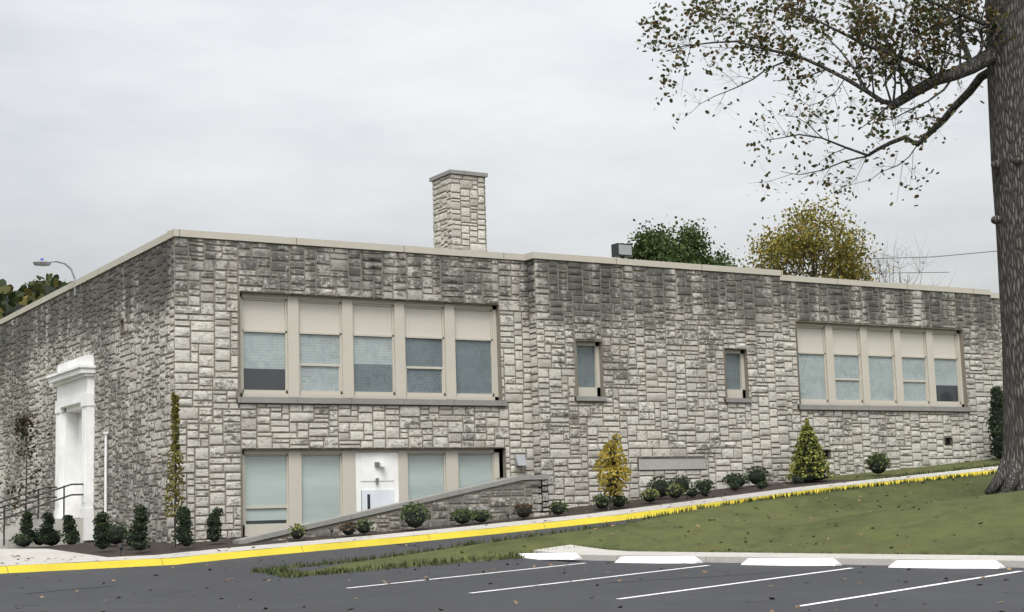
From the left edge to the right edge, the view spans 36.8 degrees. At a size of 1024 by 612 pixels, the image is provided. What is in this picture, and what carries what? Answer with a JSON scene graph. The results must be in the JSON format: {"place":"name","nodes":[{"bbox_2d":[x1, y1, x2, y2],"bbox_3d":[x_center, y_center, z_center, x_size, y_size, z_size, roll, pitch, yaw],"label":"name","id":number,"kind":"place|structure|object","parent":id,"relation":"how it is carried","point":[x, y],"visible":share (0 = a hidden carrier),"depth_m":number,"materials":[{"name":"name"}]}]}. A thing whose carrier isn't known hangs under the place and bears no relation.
{"place":"outdoors","nodes":[
{"label":"outdoors","id":0,"kind":"place"},
{"bbox_2d":[0,273,72,318],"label":"hill trees","id":1,"kind":"object","parent":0,"point":[23,294],"depth_m":125.98,"materials":[{"name":"green plant"}]},
{"bbox_2d":[0,483,83,545],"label":"entrance handrails","id":2,"kind":"object","parent":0,"point":[37,506],"visible":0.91,"depth_m":41.05,"materials":[{"name":"black metal"}]},
{"bbox_2d":[0,0,998,292],"label":"sky","id":3,"kind":"structure","parent":0,"point":[125,124],"materials":[{"name":"white"}]},
{"bbox_2d":[0,386,1002,550],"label":"shrub","id":4,"kind":"object","parent":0,"point":[175,416],"depth_m":38.85,"materials":[{"name":"green plant"}]},
{"bbox_2d":[0,516,1023,611],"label":"road asphalt","id":5,"kind":"structure","parent":0,"point":[169,586],"depth_m":22.52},
{"bbox_2d":[0,469,996,573],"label":"yellow kerb","id":6,"kind":"structure","parent":5,"relation":"on","point":[228,555],"depth_m":33.36,"materials":[{"name":"yellow paint"}]},
{"bbox_2d":[0,464,1023,611],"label":"fallen leaves","id":7,"kind":"object","parent":5,"relation":"on","point":[771,610],"visible":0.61,"depth_m":28.68,"materials":[{"name":"brown plant"}]},
{"bbox_2d":[350,563,1021,605],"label":"parking lines","id":8,"kind":"object","parent":5,"relation":"on","point":[720,585],"visible":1,"depth_m":21.66,"materials":[{"name":"white paint"}]},
{"bbox_2d":[520,553,1004,568],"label":"wheel stops","id":9,"kind":"object","parent":5,"relation":"on","point":[969,564],"visible":0.89,"depth_m":24.74,"materials":[{"name":"white concrete"}]},
{"bbox_2d":[72,474,1023,576],"bbox_3d":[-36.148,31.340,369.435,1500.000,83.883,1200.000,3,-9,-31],"label":"terrain","id":10,"kind":"structure","parent":0,"point":[1000,516],"depth_m":29.68,"materials":[{"name":"green plant"}]},
{"bbox_2d":[0,518,92,547],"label":"entrance steps","id":11,"kind":"structure","parent":10,"relation":"on","point":[11,532],"depth_m":40.91,"materials":[{"name":"grey concrete"}]},
{"bbox_2d":[46,355,95,539],"bbox_3d":[-12.123,3.990,42.752,0.800,4.990,3.360,3,-9,-31],"label":"entrance surround","id":12,"kind":"object","parent":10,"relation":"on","point":[73,380],"visible":0.87,"depth_m":43.24,"materials":[{"name":"white paint"}]},
{"bbox_2d":[255,479,548,542],"bbox_3d":[-3.035,5.290,37.376,8.100,1.960,1.980,3,-9,-31],"label":"joint","id":13,"kind":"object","parent":10,"relation":"on","point":[335,526],"visible":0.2,"depth_m":37.19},
{"bbox_2d":[232,475,549,543],"bbox_3d":[-3.089,4.923,37.370,8.270,1.450,2.030,3,-9,-31],"label":"wall coping","id":14,"kind":"object","parent":13,"relation":"on","point":[345,517],"visible":0.91,"depth_m":36.37,"materials":[{"name":"grey concrete"}]},
{"bbox_2d":[273,480,548,540],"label":"ramp wall stones","id":15,"kind":"object","parent":13,"relation":"attached to","point":[494,502],"visible":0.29,"depth_m":37.59,"materials":[{"name":"grey stone"}]},
{"bbox_2d":[8,480,860,556],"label":"bed mulch","id":16,"kind":"object","parent":10,"relation":"on","point":[113,550],"visible":0.66,"depth_m":36.87,"materials":[{"name":"brown soil"}]},
{"bbox_2d":[118,473,827,556],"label":"bed spotlights","id":17,"kind":"object","parent":16,"relation":"on","point":[331,528],"visible":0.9,"depth_m":34.57,"materials":[{"name":"black metal"}]},
{"bbox_2d":[0,466,997,565],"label":"concrete pavement","id":18,"kind":"structure","parent":10,"relation":"on","point":[39,556],"depth_m":34.83,"materials":[{"name":"grey concrete"}]},
{"bbox_2d":[0,236,1002,542],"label":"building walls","id":19,"kind":"structure","parent":10,"relation":"on","point":[538,396],"depth_m":41.41,"materials":[{"name":"grey stone"}]},
{"bbox_2d":[33,258,76,295],"bbox_3d":[-12.887,-0.822,43.387,1.250,1.000,0.380,3,-9,-31],"label":"roof lamp","id":20,"kind":"object","parent":19,"relation":"on","point":[41,262],"visible":1,"depth_m":43.37,"materials":[{"name":"grey metal"}]},
{"bbox_2d":[103,432,107,519],"bbox_3d":[-10.602,4.777,40.131,0.110,2.990,0.100,3,-9,-31],"label":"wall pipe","id":21,"kind":"object","parent":19,"relation":"attached to","point":[105,481],"depth_m":40.16,"materials":[{"name":"white metal"}]},
{"bbox_2d":[433,174,485,249],"bbox_3d":[-1.667,-1.859,49.635,1.220,4.550,1.220,3,-9,-31],"label":"joint","id":22,"kind":"object","parent":19,"relation":"on","point":[478,209],"visible":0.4,"depth_m":49.32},
{"bbox_2d":[429,169,487,181],"bbox_3d":[-1.739,-4.172,49.950,1.400,0.120,1.400,3,-9,-31],"label":"chimney cap","id":23,"kind":"object","parent":22,"relation":"on","point":[451,171],"visible":0.57,"depth_m":49.44,"materials":[{"name":"grey concrete"}]},
{"bbox_2d":[432,174,486,250],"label":"chimney stones","id":24,"kind":"object","parent":19,"relation":"on","point":[456,205],"visible":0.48,"depth_m":49.27,"materials":[{"name":"beige stone"}]},
{"bbox_2d":[0,229,999,324],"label":"roof coping","id":25,"kind":"object","parent":19,"relation":"on","point":[168,235],"visible":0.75,"depth_m":41.69,"materials":[{"name":"beige concrete"}]},
{"bbox_2d":[0,237,1002,543],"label":"building stones","id":26,"kind":"object","parent":19,"relation":"attached to","point":[354,431],"visible":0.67,"depth_m":41.44,"materials":[{"name":"grey stone"}]},
{"bbox_2d":[514,454,526,465],"bbox_3d":[0.236,4.062,40.598,0.280,0.300,0.180,3,-9,-31],"label":"wall light","id":27,"kind":"object","parent":19,"relation":"attached to","point":[520,459],"visible":1,"depth_m":40.57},
{"bbox_2d":[240,293,963,535],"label":"windows","id":28,"kind":"structure","parent":19,"relation":"in","point":[309,346],"depth_m":39.38,"materials":[{"name":"grey glass"}]},
{"bbox_2d":[237,396,971,411],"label":"window sills","id":29,"kind":"structure","parent":19,"relation":"attached to","point":[294,400],"depth_m":39.98,"materials":[{"name":"grey concrete"}]},
{"bbox_2d":[611,243,632,258],"bbox_3d":[3.111,-1.504,43.452,0.520,0.480,0.310,3,-9,-31],"label":"roof floodlight","id":30,"kind":"object","parent":19,"relation":"on","point":[621,250],"visible":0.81,"depth_m":43.34,"materials":[{"name":"black metal"}]},
{"bbox_2d":[637,458,705,469],"bbox_3d":[4.446,4.391,42.826,2.350,0.310,0.085,3,-9,-31],"label":"wall sign","id":31,"kind":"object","parent":19,"relation":"attached to","point":[667,463],"depth_m":42.77,"materials":[{"name":"grey stone"}]},
{"bbox_2d":[822,438,949,456],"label":"wall vents","id":32,"kind":"object","parent":19,"relation":"attached to","point":[946,443],"visible":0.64,"depth_m":49.20,"materials":[{"name":"metal"}]},
{"bbox_2d":[250,462,1022,577],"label":"grass tufts","id":33,"kind":"object","parent":10,"relation":"on","point":[283,570],"visible":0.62,"depth_m":29.14,"materials":[{"name":"green plant"}]},
{"bbox_2d":[537,545,1023,560],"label":"curb","id":34,"kind":"structure","parent":10,"relation":"on","point":[580,550],"depth_m":26.00,"materials":[{"name":"concrete"}]},
{"bbox_2d":[534,550,1023,567],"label":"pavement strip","id":35,"kind":"object","parent":34,"relation":"on","point":[855,561],"visible":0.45,"depth_m":25.71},
{"bbox_2d":[737,192,905,281],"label":"yellow tree","id":36,"kind":"object","parent":10,"relation":"on","point":[788,242],"depth_m":105.83,"materials":[{"name":"plant"}]},
{"bbox_2d":[636,0,1023,494],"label":"oak tree","id":37,"kind":"object","parent":10,"relation":"on","point":[1002,73],"depth_m":32.85,"materials":[{"name":"green plant"}]},
{"bbox_2d":[792,251,995,274],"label":"power lines","id":38,"kind":"object","parent":10,"relation":"on","point":[923,257],"visible":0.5,"depth_m":141.01,"materials":[{"name":"black metal"}]},
{"bbox_2d":[855,235,951,286],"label":"bare tree","id":39,"kind":"object","parent":10,"relation":"on","point":[893,267],"visible":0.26,"depth_m":121.73,"materials":[{"name":"brown plant"}]},
{"bbox_2d":[823,458,1000,479],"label":"front lawn","id":40,"kind":"structure","parent":10,"relation":"on","point":[867,476],"depth_m":46.52,"materials":[{"name":"brown soil"}]},
{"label":"green tree wood","id":41,"kind":"object","parent":10,"relation":"on","visible":0},
{"bbox_2d":[614,216,748,266],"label":"green tree","id":42,"kind":"object","parent":41,"relation":"attached to","point":[655,246],"visible":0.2,"depth_m":135.88,"materials":[{"name":"green plant"}]}
]}

